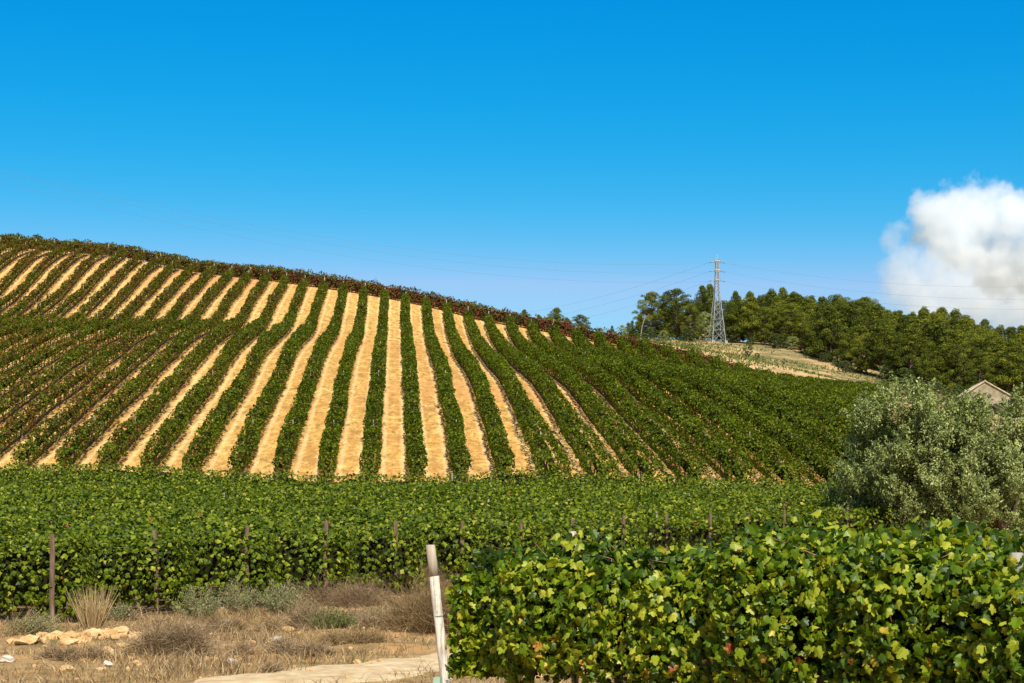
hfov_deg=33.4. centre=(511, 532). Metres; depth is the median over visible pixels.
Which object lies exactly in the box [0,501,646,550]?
vine row
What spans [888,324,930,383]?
pine tree
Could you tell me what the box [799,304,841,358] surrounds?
pine tree
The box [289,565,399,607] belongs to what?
dry bush
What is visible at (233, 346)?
vine row
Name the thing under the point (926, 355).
pine tree
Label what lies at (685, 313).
pine tree
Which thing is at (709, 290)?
pine tree
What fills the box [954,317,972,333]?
pine tree
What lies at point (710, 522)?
vineyard post
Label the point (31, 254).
vine row
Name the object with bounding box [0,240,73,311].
vine row
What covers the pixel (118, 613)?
shrub
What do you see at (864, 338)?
pine tree
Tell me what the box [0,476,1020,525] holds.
vine row
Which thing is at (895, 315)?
pine tree
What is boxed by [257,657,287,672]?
dry bush
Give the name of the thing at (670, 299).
pine tree
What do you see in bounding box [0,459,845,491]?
vine row
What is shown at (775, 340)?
bush
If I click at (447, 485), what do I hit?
vine row
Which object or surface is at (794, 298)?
pine tree
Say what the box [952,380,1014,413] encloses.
barn
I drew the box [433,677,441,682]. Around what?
plant guard
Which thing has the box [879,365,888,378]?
bush
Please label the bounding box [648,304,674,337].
pine tree
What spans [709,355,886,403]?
vine row
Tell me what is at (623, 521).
vineyard post
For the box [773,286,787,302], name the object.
pine tree
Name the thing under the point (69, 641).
rock
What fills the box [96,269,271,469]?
vine row
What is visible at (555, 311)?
young tree
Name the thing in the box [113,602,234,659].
dry bush
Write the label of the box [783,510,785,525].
vineyard post
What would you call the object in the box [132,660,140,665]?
rock
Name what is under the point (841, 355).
bush
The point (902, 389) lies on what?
bush
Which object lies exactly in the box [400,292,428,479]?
vine row
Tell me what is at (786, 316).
pine tree
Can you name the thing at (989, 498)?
olive tree
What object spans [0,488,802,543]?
vine row
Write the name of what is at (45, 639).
rock
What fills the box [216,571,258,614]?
shrub
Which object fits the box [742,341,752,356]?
bush
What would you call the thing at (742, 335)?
bush
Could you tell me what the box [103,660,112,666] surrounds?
rock
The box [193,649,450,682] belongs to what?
dirt track
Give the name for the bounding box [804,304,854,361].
pine tree
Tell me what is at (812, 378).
vine row
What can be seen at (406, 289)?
vine row
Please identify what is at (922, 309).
pine tree
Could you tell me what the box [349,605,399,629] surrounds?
dry bush
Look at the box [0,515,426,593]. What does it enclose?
vine row
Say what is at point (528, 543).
vine row
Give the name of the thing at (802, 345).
bush
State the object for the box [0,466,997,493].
vine row
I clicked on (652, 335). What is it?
bush
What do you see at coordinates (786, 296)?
pine tree
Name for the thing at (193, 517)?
vine row
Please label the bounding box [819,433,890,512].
olive tree
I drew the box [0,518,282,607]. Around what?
vine row
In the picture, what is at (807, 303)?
pine tree
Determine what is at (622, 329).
shrubby tree
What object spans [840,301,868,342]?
pine tree
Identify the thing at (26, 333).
vine row
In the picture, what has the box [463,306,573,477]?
vine row
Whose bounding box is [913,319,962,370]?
pine tree
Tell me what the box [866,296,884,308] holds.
pine tree
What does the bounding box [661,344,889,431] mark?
vine row
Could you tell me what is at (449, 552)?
vine row
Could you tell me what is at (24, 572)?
vine row
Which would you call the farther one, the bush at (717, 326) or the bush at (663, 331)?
the bush at (717, 326)
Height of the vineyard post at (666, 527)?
2.329 m
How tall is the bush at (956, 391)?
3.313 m
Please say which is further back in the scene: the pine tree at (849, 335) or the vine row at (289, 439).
the pine tree at (849, 335)
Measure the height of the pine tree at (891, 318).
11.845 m
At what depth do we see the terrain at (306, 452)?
130.43 m
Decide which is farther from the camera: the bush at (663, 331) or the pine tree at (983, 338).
the bush at (663, 331)
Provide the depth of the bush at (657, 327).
357.96 m
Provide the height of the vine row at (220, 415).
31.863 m
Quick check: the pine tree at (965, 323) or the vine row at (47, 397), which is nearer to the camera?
the vine row at (47, 397)
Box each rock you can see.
[0,655,15,662]
[14,634,39,644]
[39,635,49,643]
[58,637,78,644]
[59,665,74,671]
[101,646,113,656]
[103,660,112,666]
[109,626,129,636]
[112,641,133,649]
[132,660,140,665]
[352,659,361,663]
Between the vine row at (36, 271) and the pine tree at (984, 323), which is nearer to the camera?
the vine row at (36, 271)
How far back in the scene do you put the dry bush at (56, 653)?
24.50 m
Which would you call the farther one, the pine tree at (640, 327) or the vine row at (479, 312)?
the pine tree at (640, 327)
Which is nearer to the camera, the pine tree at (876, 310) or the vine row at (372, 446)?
the vine row at (372, 446)
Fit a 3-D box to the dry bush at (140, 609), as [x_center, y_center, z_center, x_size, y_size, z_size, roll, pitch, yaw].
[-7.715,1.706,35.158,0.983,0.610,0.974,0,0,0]
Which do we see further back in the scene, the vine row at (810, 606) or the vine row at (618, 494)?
the vine row at (618, 494)
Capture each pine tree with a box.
[623,322,632,336]
[625,320,638,337]
[631,291,672,338]
[634,310,663,335]
[635,319,647,337]
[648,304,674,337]
[653,288,698,339]
[658,312,678,337]
[672,300,700,335]
[675,303,705,337]
[691,285,713,331]
[699,283,725,337]
[710,300,738,340]
[718,303,735,341]
[721,302,758,342]
[729,290,742,319]
[736,291,766,343]
[744,296,762,341]
[747,295,764,341]
[751,306,782,344]
[758,288,776,342]
[758,294,772,341]
[761,296,792,343]
[763,296,790,344]
[763,303,809,348]
[769,294,803,341]
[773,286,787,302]
[781,312,815,349]
[783,291,803,327]
[783,295,817,346]
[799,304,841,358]
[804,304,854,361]
[807,306,828,349]
[816,296,828,304]
[824,294,849,305]
[825,302,859,352]
[833,299,851,348]
[834,327,864,368]
[835,299,872,347]
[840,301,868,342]
[846,332,879,374]
[848,308,877,360]
[854,318,895,378]
[860,297,874,354]
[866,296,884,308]
[867,305,883,360]
[872,315,895,365]
[882,336,917,378]
[886,313,898,331]
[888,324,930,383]
[889,332,908,363]
[891,310,903,328]
[894,315,911,367]
[897,310,904,316]
[903,310,931,338]
[903,321,947,384]
[906,315,918,333]
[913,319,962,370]
[914,308,929,321]
[915,348,939,387]
[919,345,962,388]
[929,311,944,332]
[931,330,985,390]
[935,310,953,327]
[936,306,950,320]
[936,329,975,380]
[944,308,961,323]
[946,343,977,388]
[948,315,958,329]
[953,315,974,329]
[953,333,1003,383]
[953,350,1005,389]
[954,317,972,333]
[965,327,998,346]
[978,337,1014,392]
[979,318,992,332]
[986,328,1004,343]
[986,359,1006,389]
[990,339,1023,393]
[995,324,1006,338]
[1003,326,1016,338]
[1005,346,1023,395]
[1013,370,1023,395]
[1014,325,1023,341]
[1017,335,1023,344]
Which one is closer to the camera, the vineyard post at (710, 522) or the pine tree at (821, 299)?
the vineyard post at (710, 522)
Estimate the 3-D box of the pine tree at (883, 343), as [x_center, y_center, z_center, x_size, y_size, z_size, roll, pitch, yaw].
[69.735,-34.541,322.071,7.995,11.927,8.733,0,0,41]
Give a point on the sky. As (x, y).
(873, 142)
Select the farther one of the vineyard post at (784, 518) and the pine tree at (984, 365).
the pine tree at (984, 365)
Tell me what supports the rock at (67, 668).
on the terrain at (306, 452)
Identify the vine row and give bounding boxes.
[0,233,894,400]
[0,237,21,255]
[0,239,37,269]
[0,239,56,292]
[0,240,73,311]
[0,242,92,320]
[0,243,109,330]
[0,246,127,340]
[0,249,145,353]
[0,253,163,374]
[0,257,180,397]
[0,260,199,420]
[0,264,216,452]
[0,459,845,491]
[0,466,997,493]
[0,470,999,495]
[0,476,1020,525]
[0,478,1012,529]
[0,480,876,511]
[0,480,921,526]
[0,484,867,546]
[0,487,836,543]
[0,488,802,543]
[0,489,768,544]
[0,498,730,554]
[0,499,689,551]
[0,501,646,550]
[0,505,597,576]
[0,507,545,580]
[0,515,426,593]
[0,516,358,599]
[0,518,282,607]
[0,522,102,621]
[0,526,196,614]
[1,232,572,326]
[1,481,935,531]
[2,233,279,276]
[4,479,1021,527]
[6,477,1020,501]
[7,484,895,546]
[10,267,233,468]
[11,481,1023,529]
[11,509,489,588]
[15,481,991,531]
[54,267,251,468]
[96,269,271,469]
[138,272,288,470]
[182,275,308,473]
[227,277,328,475]
[271,281,347,477]
[316,283,368,480]
[359,288,389,477]
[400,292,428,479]
[421,295,473,479]
[441,299,516,475]
[445,514,1023,682]
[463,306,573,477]
[483,311,621,479]
[505,315,667,482]
[525,319,712,482]
[548,324,756,484]
[570,326,806,486]
[593,330,847,487]
[615,335,881,480]
[636,338,873,442]
[654,517,1003,679]
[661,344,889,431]
[686,348,890,420]
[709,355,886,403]
[732,360,886,399]
[758,367,884,399]
[781,372,872,387]
[797,510,1023,551]
[809,376,880,386]
[965,519,1023,551]
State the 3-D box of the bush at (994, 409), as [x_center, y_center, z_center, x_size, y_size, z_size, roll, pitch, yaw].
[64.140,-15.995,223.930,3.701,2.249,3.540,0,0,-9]
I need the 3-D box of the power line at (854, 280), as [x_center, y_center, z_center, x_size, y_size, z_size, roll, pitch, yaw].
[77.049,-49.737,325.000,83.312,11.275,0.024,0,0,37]
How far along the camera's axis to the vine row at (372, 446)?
124.50 m
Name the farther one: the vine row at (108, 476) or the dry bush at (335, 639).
the vine row at (108, 476)
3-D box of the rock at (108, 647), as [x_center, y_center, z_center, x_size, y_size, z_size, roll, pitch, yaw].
[-5.910,1.764,24.989,0.211,0.218,0.235,-4,2,-31]
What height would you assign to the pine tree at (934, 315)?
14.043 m
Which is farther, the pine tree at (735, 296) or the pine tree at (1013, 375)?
the pine tree at (735, 296)
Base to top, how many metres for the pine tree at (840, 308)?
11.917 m
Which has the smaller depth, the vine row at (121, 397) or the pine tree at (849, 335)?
the vine row at (121, 397)
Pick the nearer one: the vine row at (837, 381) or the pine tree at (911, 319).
the vine row at (837, 381)
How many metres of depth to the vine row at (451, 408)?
123.89 m
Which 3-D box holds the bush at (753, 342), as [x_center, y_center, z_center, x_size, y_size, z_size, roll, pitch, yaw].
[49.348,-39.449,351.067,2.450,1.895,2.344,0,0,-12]
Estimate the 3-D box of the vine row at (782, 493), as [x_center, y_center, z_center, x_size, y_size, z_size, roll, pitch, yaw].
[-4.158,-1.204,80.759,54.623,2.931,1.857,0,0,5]
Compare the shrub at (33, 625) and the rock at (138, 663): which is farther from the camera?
the shrub at (33, 625)
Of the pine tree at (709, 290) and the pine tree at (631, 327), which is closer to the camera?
the pine tree at (631, 327)
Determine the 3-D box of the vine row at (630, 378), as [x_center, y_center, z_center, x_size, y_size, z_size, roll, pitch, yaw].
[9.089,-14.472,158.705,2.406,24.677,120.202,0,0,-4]
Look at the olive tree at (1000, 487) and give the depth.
69.51 m
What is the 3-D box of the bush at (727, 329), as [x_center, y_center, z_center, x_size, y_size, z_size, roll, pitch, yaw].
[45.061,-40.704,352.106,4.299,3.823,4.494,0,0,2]
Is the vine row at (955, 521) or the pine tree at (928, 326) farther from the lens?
the pine tree at (928, 326)
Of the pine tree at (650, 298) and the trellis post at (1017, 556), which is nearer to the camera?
the trellis post at (1017, 556)
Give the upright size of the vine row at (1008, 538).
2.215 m
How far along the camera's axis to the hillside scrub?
309.37 m
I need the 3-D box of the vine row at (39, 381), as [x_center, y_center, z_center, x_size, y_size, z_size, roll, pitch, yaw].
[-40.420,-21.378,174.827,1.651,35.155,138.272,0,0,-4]
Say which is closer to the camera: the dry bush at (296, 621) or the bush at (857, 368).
the dry bush at (296, 621)
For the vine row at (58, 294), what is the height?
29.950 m
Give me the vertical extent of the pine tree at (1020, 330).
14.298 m
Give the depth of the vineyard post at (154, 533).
36.90 m
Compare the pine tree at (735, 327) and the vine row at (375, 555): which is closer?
the vine row at (375, 555)
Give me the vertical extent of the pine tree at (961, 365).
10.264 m
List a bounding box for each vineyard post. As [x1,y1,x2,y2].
[49,534,54,623]
[152,530,158,614]
[244,526,249,607]
[323,521,327,597]
[394,521,398,594]
[460,521,463,575]
[519,523,522,550]
[621,516,625,549]
[665,513,668,550]
[708,514,711,545]
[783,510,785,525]
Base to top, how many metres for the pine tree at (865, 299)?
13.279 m
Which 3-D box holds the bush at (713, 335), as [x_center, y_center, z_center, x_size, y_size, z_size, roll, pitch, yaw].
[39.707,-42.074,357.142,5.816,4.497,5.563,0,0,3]
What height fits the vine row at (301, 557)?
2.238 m
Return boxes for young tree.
[544,307,572,325]
[571,314,590,328]
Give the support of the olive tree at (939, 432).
on the terrain at (306, 452)
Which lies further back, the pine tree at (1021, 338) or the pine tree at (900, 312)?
the pine tree at (900, 312)
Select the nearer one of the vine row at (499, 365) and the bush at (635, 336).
the vine row at (499, 365)
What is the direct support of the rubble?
on the terrain at (306, 452)
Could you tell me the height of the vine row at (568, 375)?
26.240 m
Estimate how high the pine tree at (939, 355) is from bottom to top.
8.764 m
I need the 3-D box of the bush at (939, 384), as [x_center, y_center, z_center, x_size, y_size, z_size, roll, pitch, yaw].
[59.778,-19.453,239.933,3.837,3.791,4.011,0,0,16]
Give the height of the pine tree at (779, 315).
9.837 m
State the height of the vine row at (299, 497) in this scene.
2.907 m
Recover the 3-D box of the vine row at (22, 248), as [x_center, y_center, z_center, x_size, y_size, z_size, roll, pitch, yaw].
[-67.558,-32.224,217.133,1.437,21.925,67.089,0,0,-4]
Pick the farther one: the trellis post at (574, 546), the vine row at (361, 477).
the vine row at (361, 477)
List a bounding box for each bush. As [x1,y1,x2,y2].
[30,637,119,661]
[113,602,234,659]
[116,605,156,621]
[195,609,297,633]
[224,633,308,655]
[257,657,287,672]
[259,584,379,630]
[265,632,341,657]
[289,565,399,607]
[314,618,392,645]
[348,551,481,636]
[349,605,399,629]
[370,562,461,592]
[633,333,643,338]
[636,323,656,337]
[642,327,657,338]
[649,322,666,338]
[657,330,668,339]
[672,324,684,338]
[680,326,697,341]
[693,311,713,341]
[693,322,714,339]
[706,325,723,340]
[721,327,740,342]
[725,330,748,341]
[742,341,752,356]
[747,337,757,344]
[765,333,788,348]
[785,336,797,349]
[800,340,815,353]
[818,353,830,362]
[832,353,851,366]
[837,360,853,372]
[851,360,865,373]
[878,379,892,387]
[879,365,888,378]
[893,368,914,383]
[897,384,910,396]
[924,373,940,386]
[926,382,950,403]
[945,389,966,400]
[951,385,964,394]
[989,403,1008,413]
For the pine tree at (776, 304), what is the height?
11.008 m
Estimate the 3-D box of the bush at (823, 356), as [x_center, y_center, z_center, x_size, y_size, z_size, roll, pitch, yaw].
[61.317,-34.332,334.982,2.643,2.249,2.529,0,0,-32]
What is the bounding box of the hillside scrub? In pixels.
[587,329,1020,408]
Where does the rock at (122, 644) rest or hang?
on the terrain at (306, 452)
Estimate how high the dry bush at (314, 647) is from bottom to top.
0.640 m
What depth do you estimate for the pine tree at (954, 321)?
369.24 m
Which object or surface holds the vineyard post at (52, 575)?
on the terrain at (306, 452)
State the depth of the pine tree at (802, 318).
349.27 m
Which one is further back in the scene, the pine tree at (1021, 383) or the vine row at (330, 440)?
the pine tree at (1021, 383)
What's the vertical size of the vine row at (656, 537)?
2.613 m
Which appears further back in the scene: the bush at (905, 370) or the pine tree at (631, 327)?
the pine tree at (631, 327)
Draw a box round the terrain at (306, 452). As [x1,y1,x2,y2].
[0,246,1023,682]
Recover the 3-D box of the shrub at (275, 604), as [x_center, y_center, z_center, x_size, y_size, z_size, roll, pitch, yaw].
[-4.889,1.302,36.775,1.286,0.961,1.095,0,0,-27]
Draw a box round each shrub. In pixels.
[2,609,67,635]
[104,599,140,621]
[171,584,224,619]
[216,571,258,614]
[251,574,315,615]
[300,603,359,628]
[360,601,393,618]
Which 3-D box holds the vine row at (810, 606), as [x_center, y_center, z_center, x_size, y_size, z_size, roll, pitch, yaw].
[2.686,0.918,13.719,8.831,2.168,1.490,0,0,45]
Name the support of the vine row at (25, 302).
on the terrain at (306, 452)
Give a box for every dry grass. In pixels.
[0,590,793,682]
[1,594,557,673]
[582,327,950,405]
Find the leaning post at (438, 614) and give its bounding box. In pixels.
[426,545,453,682]
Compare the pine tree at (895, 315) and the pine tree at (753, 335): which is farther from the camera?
the pine tree at (753, 335)
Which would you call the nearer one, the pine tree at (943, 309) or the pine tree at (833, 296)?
the pine tree at (943, 309)
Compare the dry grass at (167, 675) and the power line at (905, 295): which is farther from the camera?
the power line at (905, 295)
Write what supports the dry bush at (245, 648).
on the terrain at (306, 452)
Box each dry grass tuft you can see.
[4,603,65,635]
[66,584,119,628]
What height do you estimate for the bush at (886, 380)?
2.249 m
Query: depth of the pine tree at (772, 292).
393.11 m
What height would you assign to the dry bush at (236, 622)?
0.889 m
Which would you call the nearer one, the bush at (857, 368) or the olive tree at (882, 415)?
the olive tree at (882, 415)
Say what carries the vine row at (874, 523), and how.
on the terrain at (306, 452)
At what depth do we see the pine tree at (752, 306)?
351.31 m
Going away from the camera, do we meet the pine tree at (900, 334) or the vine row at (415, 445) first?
the vine row at (415, 445)
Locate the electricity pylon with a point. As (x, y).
(716, 269)
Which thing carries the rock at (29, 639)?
on the terrain at (306, 452)
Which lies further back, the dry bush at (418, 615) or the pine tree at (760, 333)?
the pine tree at (760, 333)
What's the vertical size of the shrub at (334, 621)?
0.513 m
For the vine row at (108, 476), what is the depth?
92.76 m
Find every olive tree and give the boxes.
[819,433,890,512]
[827,369,965,537]
[855,386,1021,548]
[925,384,1023,550]
[989,401,1023,533]
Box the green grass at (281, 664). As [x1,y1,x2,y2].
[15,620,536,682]
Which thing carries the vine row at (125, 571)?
on the terrain at (306, 452)
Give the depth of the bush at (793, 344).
346.36 m
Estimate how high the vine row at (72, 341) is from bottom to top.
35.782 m
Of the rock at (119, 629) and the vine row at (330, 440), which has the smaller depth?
the rock at (119, 629)
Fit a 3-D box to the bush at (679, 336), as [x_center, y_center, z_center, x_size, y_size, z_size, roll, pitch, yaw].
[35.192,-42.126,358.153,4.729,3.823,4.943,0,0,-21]
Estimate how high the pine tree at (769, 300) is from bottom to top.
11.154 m
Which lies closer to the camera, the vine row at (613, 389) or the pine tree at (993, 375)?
the vine row at (613, 389)
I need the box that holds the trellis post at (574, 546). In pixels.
[569,531,578,682]
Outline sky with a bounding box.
[0,0,1023,340]
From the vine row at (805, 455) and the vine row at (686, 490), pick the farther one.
the vine row at (805, 455)
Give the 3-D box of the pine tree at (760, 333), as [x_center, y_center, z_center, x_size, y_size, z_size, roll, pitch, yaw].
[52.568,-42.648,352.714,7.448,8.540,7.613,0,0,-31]
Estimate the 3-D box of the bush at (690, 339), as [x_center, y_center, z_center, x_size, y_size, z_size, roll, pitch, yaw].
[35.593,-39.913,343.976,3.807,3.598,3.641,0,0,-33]
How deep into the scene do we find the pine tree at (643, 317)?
361.23 m
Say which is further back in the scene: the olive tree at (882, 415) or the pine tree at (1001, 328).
the pine tree at (1001, 328)
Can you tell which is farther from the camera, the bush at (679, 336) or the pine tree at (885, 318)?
the bush at (679, 336)
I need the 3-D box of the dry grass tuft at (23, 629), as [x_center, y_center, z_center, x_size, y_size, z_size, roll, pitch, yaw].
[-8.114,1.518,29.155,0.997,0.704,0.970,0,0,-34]
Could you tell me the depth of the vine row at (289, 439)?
128.34 m
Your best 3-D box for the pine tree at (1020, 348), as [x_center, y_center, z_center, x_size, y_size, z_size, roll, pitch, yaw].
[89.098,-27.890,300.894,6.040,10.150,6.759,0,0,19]
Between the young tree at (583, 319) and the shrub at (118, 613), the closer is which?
the shrub at (118, 613)
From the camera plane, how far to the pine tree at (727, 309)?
354.35 m
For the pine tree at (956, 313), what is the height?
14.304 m
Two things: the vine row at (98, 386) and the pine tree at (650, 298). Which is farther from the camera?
the pine tree at (650, 298)
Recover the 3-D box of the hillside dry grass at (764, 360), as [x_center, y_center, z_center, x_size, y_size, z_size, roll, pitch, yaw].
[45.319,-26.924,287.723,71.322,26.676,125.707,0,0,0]
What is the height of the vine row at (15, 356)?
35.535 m
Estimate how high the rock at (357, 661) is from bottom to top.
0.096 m
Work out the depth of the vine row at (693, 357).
155.02 m
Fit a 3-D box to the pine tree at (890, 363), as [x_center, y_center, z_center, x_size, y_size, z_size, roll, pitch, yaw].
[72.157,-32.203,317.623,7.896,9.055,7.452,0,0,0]
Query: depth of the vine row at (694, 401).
118.15 m
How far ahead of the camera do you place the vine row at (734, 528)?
59.73 m
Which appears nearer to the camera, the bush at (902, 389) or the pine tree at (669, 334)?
the bush at (902, 389)
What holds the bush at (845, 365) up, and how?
on the terrain at (306, 452)
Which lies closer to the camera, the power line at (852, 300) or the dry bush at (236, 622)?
the dry bush at (236, 622)
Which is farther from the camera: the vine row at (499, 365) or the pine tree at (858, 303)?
the pine tree at (858, 303)
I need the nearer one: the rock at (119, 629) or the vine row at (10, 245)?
the rock at (119, 629)
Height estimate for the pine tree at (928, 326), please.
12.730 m
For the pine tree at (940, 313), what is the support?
on the terrain at (306, 452)
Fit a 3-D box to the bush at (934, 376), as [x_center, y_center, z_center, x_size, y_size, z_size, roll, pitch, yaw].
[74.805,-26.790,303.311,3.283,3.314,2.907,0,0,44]
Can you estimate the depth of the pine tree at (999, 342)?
303.63 m
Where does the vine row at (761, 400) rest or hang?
on the terrain at (306, 452)
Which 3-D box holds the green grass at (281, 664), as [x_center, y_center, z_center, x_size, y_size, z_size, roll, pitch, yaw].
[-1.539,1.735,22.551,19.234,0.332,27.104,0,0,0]
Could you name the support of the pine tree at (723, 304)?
on the terrain at (306, 452)
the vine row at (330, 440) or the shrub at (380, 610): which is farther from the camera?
the vine row at (330, 440)
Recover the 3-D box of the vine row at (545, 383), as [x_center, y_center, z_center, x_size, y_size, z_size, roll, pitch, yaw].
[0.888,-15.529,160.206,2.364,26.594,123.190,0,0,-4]
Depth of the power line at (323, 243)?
266.60 m
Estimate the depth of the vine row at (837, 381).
180.03 m
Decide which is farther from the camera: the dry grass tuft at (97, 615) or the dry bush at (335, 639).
the dry grass tuft at (97, 615)
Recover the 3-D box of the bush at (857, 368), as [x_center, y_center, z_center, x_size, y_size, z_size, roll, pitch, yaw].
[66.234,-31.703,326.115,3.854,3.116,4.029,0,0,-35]
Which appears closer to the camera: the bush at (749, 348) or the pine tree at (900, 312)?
the bush at (749, 348)
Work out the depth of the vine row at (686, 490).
82.17 m
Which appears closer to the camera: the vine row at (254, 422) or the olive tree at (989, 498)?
the olive tree at (989, 498)
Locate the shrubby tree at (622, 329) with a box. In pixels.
[616,325,626,334]
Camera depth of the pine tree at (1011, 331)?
376.51 m
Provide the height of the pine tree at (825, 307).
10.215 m
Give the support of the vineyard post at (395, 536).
on the terrain at (306, 452)
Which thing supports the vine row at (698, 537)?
on the terrain at (306, 452)
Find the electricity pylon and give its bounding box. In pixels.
[708,259,727,342]
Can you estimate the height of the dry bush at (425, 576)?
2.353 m
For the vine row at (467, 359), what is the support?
on the terrain at (306, 452)
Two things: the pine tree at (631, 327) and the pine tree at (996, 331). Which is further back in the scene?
the pine tree at (631, 327)
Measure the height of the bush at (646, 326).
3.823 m
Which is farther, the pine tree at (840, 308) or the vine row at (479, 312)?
the pine tree at (840, 308)
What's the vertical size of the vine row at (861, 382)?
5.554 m
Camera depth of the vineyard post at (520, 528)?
47.79 m
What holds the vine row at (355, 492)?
on the terrain at (306, 452)
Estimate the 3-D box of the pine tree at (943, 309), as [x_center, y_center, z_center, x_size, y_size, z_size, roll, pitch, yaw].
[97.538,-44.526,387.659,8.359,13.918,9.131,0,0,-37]
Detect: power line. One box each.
[0,169,693,264]
[1,182,704,282]
[2,174,690,272]
[725,281,972,308]
[733,264,961,286]
[733,273,1023,299]
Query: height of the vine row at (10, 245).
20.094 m
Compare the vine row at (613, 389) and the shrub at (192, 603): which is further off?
the vine row at (613, 389)
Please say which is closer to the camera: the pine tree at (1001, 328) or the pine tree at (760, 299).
the pine tree at (1001, 328)
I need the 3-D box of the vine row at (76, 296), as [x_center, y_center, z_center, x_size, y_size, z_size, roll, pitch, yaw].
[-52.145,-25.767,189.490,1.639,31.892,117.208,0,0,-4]
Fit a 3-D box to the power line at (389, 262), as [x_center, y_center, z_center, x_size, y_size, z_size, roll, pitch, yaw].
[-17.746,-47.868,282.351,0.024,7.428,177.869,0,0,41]
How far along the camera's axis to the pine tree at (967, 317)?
368.90 m
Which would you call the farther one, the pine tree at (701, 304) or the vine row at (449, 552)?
the pine tree at (701, 304)
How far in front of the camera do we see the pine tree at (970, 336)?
312.86 m
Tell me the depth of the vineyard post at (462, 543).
45.63 m
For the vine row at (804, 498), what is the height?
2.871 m
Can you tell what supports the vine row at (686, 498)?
on the terrain at (306, 452)
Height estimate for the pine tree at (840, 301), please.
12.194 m
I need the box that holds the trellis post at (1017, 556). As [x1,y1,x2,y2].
[1010,552,1023,682]
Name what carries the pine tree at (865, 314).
on the terrain at (306, 452)
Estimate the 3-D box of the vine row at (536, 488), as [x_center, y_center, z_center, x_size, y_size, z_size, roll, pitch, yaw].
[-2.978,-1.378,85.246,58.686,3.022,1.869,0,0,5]
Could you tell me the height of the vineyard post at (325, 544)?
2.338 m
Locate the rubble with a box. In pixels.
[1,626,542,680]
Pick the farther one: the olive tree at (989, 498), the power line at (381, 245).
the power line at (381, 245)
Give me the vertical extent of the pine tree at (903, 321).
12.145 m
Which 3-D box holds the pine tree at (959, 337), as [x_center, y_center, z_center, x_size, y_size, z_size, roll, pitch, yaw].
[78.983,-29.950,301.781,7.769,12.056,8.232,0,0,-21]
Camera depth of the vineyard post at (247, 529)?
39.08 m
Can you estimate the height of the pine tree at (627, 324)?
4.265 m
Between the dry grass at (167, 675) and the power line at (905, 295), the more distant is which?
the power line at (905, 295)
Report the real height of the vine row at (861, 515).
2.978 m
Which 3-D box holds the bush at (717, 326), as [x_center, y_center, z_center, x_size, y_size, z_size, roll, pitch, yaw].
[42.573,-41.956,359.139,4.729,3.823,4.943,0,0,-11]
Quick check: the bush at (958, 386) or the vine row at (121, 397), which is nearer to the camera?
the vine row at (121, 397)
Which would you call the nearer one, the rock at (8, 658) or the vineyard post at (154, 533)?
the rock at (8, 658)
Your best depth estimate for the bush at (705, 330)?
346.73 m
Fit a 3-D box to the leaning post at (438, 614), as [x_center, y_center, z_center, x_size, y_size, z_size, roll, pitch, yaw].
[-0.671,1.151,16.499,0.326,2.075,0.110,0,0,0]
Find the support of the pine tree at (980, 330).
on the terrain at (306, 452)
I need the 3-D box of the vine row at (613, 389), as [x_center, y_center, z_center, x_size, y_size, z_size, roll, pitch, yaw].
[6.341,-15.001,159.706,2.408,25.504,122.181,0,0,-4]
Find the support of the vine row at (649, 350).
on the terrain at (306, 452)
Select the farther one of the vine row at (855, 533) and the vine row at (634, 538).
the vine row at (634, 538)
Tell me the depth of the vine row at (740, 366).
175.95 m
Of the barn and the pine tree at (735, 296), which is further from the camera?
the pine tree at (735, 296)
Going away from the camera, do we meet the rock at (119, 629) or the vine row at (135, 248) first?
the rock at (119, 629)
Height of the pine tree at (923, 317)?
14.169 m
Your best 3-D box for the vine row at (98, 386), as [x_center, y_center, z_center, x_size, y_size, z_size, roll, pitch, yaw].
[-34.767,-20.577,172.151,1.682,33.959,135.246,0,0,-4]

